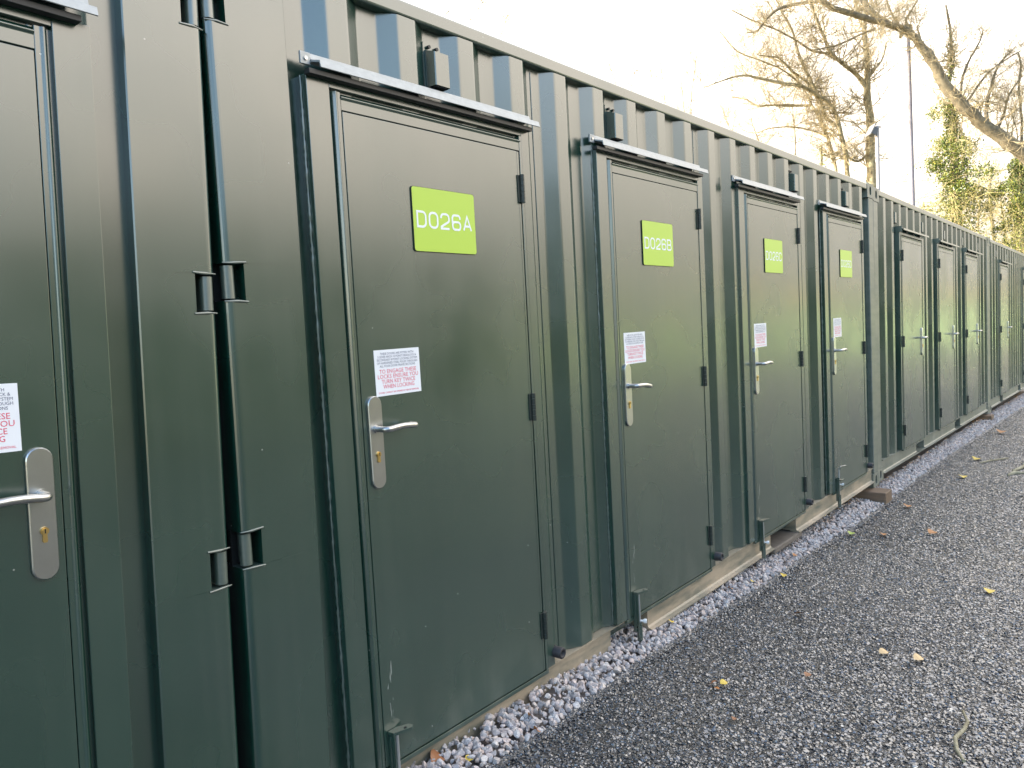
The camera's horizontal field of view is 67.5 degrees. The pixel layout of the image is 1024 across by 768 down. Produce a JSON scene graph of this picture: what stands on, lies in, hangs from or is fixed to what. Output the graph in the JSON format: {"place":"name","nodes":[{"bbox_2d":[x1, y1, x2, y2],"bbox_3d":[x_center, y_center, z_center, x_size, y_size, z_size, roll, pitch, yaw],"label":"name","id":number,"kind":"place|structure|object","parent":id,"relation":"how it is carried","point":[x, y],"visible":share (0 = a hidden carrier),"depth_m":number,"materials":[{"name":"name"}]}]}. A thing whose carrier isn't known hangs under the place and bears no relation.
{"place":"outdoors","nodes":[
{"label":"outdoors","id":0,"kind":"place"},
{"bbox_2d":[402,0,1023,249],"label":"sky","id":1,"kind":"structure","parent":0,"point":[565,32],"materials":[{"name":"white"}]},
{"bbox_2d":[405,389,1023,767],"bbox_3d":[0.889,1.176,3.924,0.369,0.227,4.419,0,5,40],"label":"gravel","id":2,"kind":"structure","parent":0,"point":[797,547],"depth_m":3.20,"materials":[{"name":"grey gravel"}]},
{"bbox_2d":[430,749,444,761],"bbox_3d":[-0.243,1.243,2.567,0.054,0.016,0.109,30,4,21],"label":"fallen leaf","id":3,"kind":"object","parent":2,"relation":"on","point":[435,754],"visible":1,"depth_m":2.54,"materials":[{"name":"brown plant"}]},
{"bbox_2d":[614,625,652,653],"bbox_3d":[0.303,1.219,3.765,0.720,0.050,0.400,0,5,40],"label":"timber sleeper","id":4,"kind":"object","parent":2,"relation":"on","point":[630,639],"visible":0.11,"depth_m":3.61,"materials":[{"name":"brown wood"}]},
{"bbox_2d":[770,529,801,553],"bbox_3d":[1.557,1.040,5.274,0.708,0.038,0.500,0,5,40],"label":"timber sleeper","id":5,"kind":"object","parent":2,"relation":"on","point":[780,539],"visible":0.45,"depth_m":5.08,"materials":[{"name":"brown wood"}]},
{"bbox_2d":[846,488,891,503],"bbox_3d":[2.848,0.963,6.757,0.885,0.121,0.200,0,5,40],"label":"timber sleeper","id":6,"kind":"object","parent":2,"relation":"on","point":[882,495],"visible":0.3,"depth_m":6.48,"materials":[{"name":"brown wood"}]},
{"bbox_2d":[812,393,1023,533],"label":"gravel","id":7,"kind":"structure","parent":2,"relation":"on","point":[853,510],"depth_m":7.67,"materials":[{"name":"grey gravel"}]},
{"bbox_2d":[970,414,993,421],"bbox_3d":[6.756,0.546,11.456,0.750,0.188,0.200,0,5,40],"label":"timber sleeper","id":8,"kind":"object","parent":2,"relation":"on","point":[987,416],"visible":0.2,"depth_m":11.21,"materials":[{"name":"brown wood"}]},
{"bbox_2d":[873,187,989,481],"bbox_3d":[4.222,-0.646,9.784,2.536,2.592,6.058,0,4,40],"label":"storage container","id":9,"kind":"object","parent":8,"relation":"on","point":[931,317],"visible":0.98,"depth_m":8.19,"materials":[{"name":"green metal"}]},
{"bbox_2d":[900,234,927,448],"bbox_3d":[4.036,-0.427,7.654,0.083,2.061,0.838,0,4,40],"label":"door","id":10,"kind":"structure","parent":9,"relation":"in","point":[911,260],"depth_m":7.65,"materials":[{"name":"green paint"}]},
{"bbox_2d":[938,246,958,428],"bbox_3d":[5.093,-0.549,8.915,0.083,2.061,0.838,0,4,40],"label":"door","id":11,"kind":"structure","parent":9,"relation":"in","point":[947,333],"depth_m":8.91,"materials":[{"name":"green paint"}]},
{"bbox_2d":[965,254,982,413],"bbox_3d":[6.148,-0.671,10.165,0.083,2.061,0.838,0,4,40],"label":"door","id":12,"kind":"structure","parent":9,"relation":"in","point":[972,337],"depth_m":10.16,"materials":[{"name":"green paint"}]},
{"bbox_2d":[482,412,1023,767],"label":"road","id":13,"kind":"structure","parent":0,"point":[719,764],"depth_m":3.24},
{"bbox_2d":[879,648,889,653],"bbox_3d":[1.641,1.173,3.359,0.076,0.012,0.037,2,17,-20],"label":"fallen leaf","id":14,"kind":"object","parent":13,"relation":"on","point":[882,651],"visible":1,"depth_m":3.35,"materials":[{"name":"beige plant"}]},
{"bbox_2d":[913,653,925,659],"bbox_3d":[1.754,1.172,3.285,0.084,0.013,0.042,3,19,-25],"label":"fallen leaf","id":15,"kind":"object","parent":13,"relation":"on","point":[916,656],"visible":1,"depth_m":3.28,"materials":[{"name":"beige plant"}]},
{"bbox_2d":[819,443,1023,571],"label":"tarmac chips","id":16,"kind":"object","parent":13,"relation":"on","point":[901,495],"visible":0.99,"depth_m":5.95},
{"bbox_2d":[979,457,1007,462],"bbox_3d":[5.089,0.801,8.093,0.448,0.023,0.024,-5,4,-23],"label":"stick","id":17,"kind":"object","parent":16,"relation":"on","point":[989,460],"visible":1,"depth_m":8.08,"materials":[{"name":"brown wood"}]},
{"bbox_2d":[953,710,968,762],"bbox_3d":[1.523,1.186,2.598,0.044,0.032,0.393,-1,5,33],"label":"stick","id":18,"kind":"object","parent":13,"relation":"on","point":[958,734],"visible":1,"depth_m":2.57,"materials":[{"name":"beige wood"}]},
{"bbox_2d":[966,407,1023,445],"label":"tarmac chips","id":19,"kind":"object","parent":13,"relation":"on","point":[982,436],"visible":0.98,"depth_m":10.02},
{"bbox_2d":[1007,469,1023,475],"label":"stick","id":20,"kind":"object","parent":13,"relation":"on","point":[1013,472],"visible":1,"depth_m":7.38,"materials":[{"name":"brown wood"}]},
{"bbox_2d":[1014,463,1023,470],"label":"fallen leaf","id":21,"kind":"object","parent":13,"relation":"on","point":[1019,468],"visible":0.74,"depth_m":7.58,"materials":[{"name":"brown plant"}]},
{"bbox_3d":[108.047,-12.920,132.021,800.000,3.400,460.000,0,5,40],"label":"ground","id":22,"kind":"structure","parent":0,"visible":0},
{"bbox_2d":[0,0,238,767],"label":"storage container","id":23,"kind":"object","parent":22,"relation":"on","point":[115,637],"visible":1,"depth_m":1.77,"materials":[{"name":"green metal"}]},
{"bbox_2d":[0,42,78,767],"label":"door","id":24,"kind":"structure","parent":23,"relation":"in","point":[38,719],"depth_m":1.62,"materials":[{"name":"green paint"}]},
{"bbox_2d":[197,0,878,767],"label":"storage container","id":25,"kind":"object","parent":22,"relation":"on","point":[535,370],"visible":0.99,"depth_m":2.70,"materials":[{"name":"green metal"}]},
{"bbox_2d":[341,112,548,767],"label":"door","id":26,"kind":"structure","parent":25,"relation":"in","point":[437,228],"depth_m":2.57,"materials":[{"name":"green paint"}]},
{"bbox_2d":[612,173,712,641],"bbox_3d":[0.785,0.063,3.738,0.083,2.180,0.838,0,5,40],"label":"door","id":27,"kind":"structure","parent":25,"relation":"in","point":[657,227],"depth_m":3.71,"materials":[{"name":"green paint"}]},
{"bbox_2d":[747,204,806,557],"bbox_3d":[1.722,-0.065,4.858,0.083,2.180,0.838,0,5,40],"label":"door","id":28,"kind":"structure","parent":25,"relation":"in","point":[773,235],"depth_m":4.84,"materials":[{"name":"green paint"}]},
{"bbox_2d":[828,222,867,506],"bbox_3d":[2.663,-0.194,5.983,0.083,2.180,0.838,0,5,40],"label":"door","id":29,"kind":"structure","parent":25,"relation":"in","point":[846,244],"depth_m":5.97,"materials":[{"name":"green paint"}]},
{"bbox_2d":[652,30,724,117],"bbox_3d":[6.880,-7.012,29.095,3.032,13.499,2.576,-6,5,-33],"label":"bare sapling","id":30,"kind":"object","parent":22,"relation":"on","point":[690,104],"visible":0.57,"depth_m":28.94,"materials":[{"name":"brown plant"}]},
{"bbox_2d":[706,48,826,158],"bbox_3d":[9.490,-6.390,28.351,5.054,12.387,3.288,-5,4,-20],"label":"bare sapling","id":31,"kind":"object","parent":22,"relation":"on","point":[725,117],"visible":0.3,"depth_m":27.93,"materials":[{"name":"brown plant"}]},
{"bbox_2d":[642,0,928,187],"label":"bare tree","id":32,"kind":"object","parent":22,"relation":"on","point":[824,102],"visible":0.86,"depth_m":23.36,"materials":[{"name":"brown plant"}]},
{"bbox_2d":[710,0,1023,172],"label":"leaning tree","id":33,"kind":"object","parent":22,"relation":"on","point":[1001,137],"visible":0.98,"depth_m":21.49,"materials":[{"name":"brown plant"}]},
{"bbox_2d":[865,123,881,189],"bbox_3d":[10.107,-3.572,21.247,0.411,7.112,0.321,-4,4,-7],"label":"floodlight pole","id":34,"kind":"object","parent":22,"relation":"on","point":[873,130],"visible":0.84,"depth_m":21.01,"materials":[{"name":"grey metal"}]},
{"bbox_2d":[904,35,914,205],"bbox_3d":[11.501,-5.125,21.989,0.165,10.060,0.869,-2,4,18],"label":"tall mast","id":35,"kind":"object","parent":22,"relation":"on","point":[911,150],"visible":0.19,"depth_m":21.95,"materials":[{"name":"grey metal"}]},
{"bbox_2d":[850,44,1023,251],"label":"ivy clad tree","id":36,"kind":"object","parent":22,"relation":"on","point":[958,214],"visible":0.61,"depth_m":26.72,"materials":[{"name":"green plant"}]},
{"bbox_2d":[920,128,1023,253],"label":"ivy clad tree","id":37,"kind":"object","parent":22,"relation":"on","point":[1017,171],"visible":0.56,"depth_m":25.91,"materials":[{"name":"green plant"}]},
{"bbox_2d":[968,153,1010,242],"bbox_3d":[21.259,-5.639,33.942,3.601,9.302,3.161,-5,5,-30],"label":"leafy shrub","id":38,"kind":"object","parent":22,"relation":"on","point":[991,222],"visible":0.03,"depth_m":34.01,"materials":[{"name":"green plant"}]},
{"bbox_2d":[988,238,1023,411],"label":"storage container","id":39,"kind":"object","parent":22,"relation":"on","point":[1006,312],"visible":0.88,"depth_m":12.53,"materials":[{"name":"green metal"}]},
{"bbox_2d":[1000,268,1011,393],"bbox_3d":[8.025,-0.887,12.427,0.083,2.061,0.838,0,4,40],"label":"door","id":40,"kind":"structure","parent":39,"relation":"in","point":[1004,323],"depth_m":12.43,"materials":[{"name":"green paint"}]},
{"bbox_2d":[1023,275,1023,345],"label":"door","id":41,"kind":"structure","parent":39,"relation":"in","point":[1023,275],"depth_m":14.25,"materials":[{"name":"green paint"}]}
]}

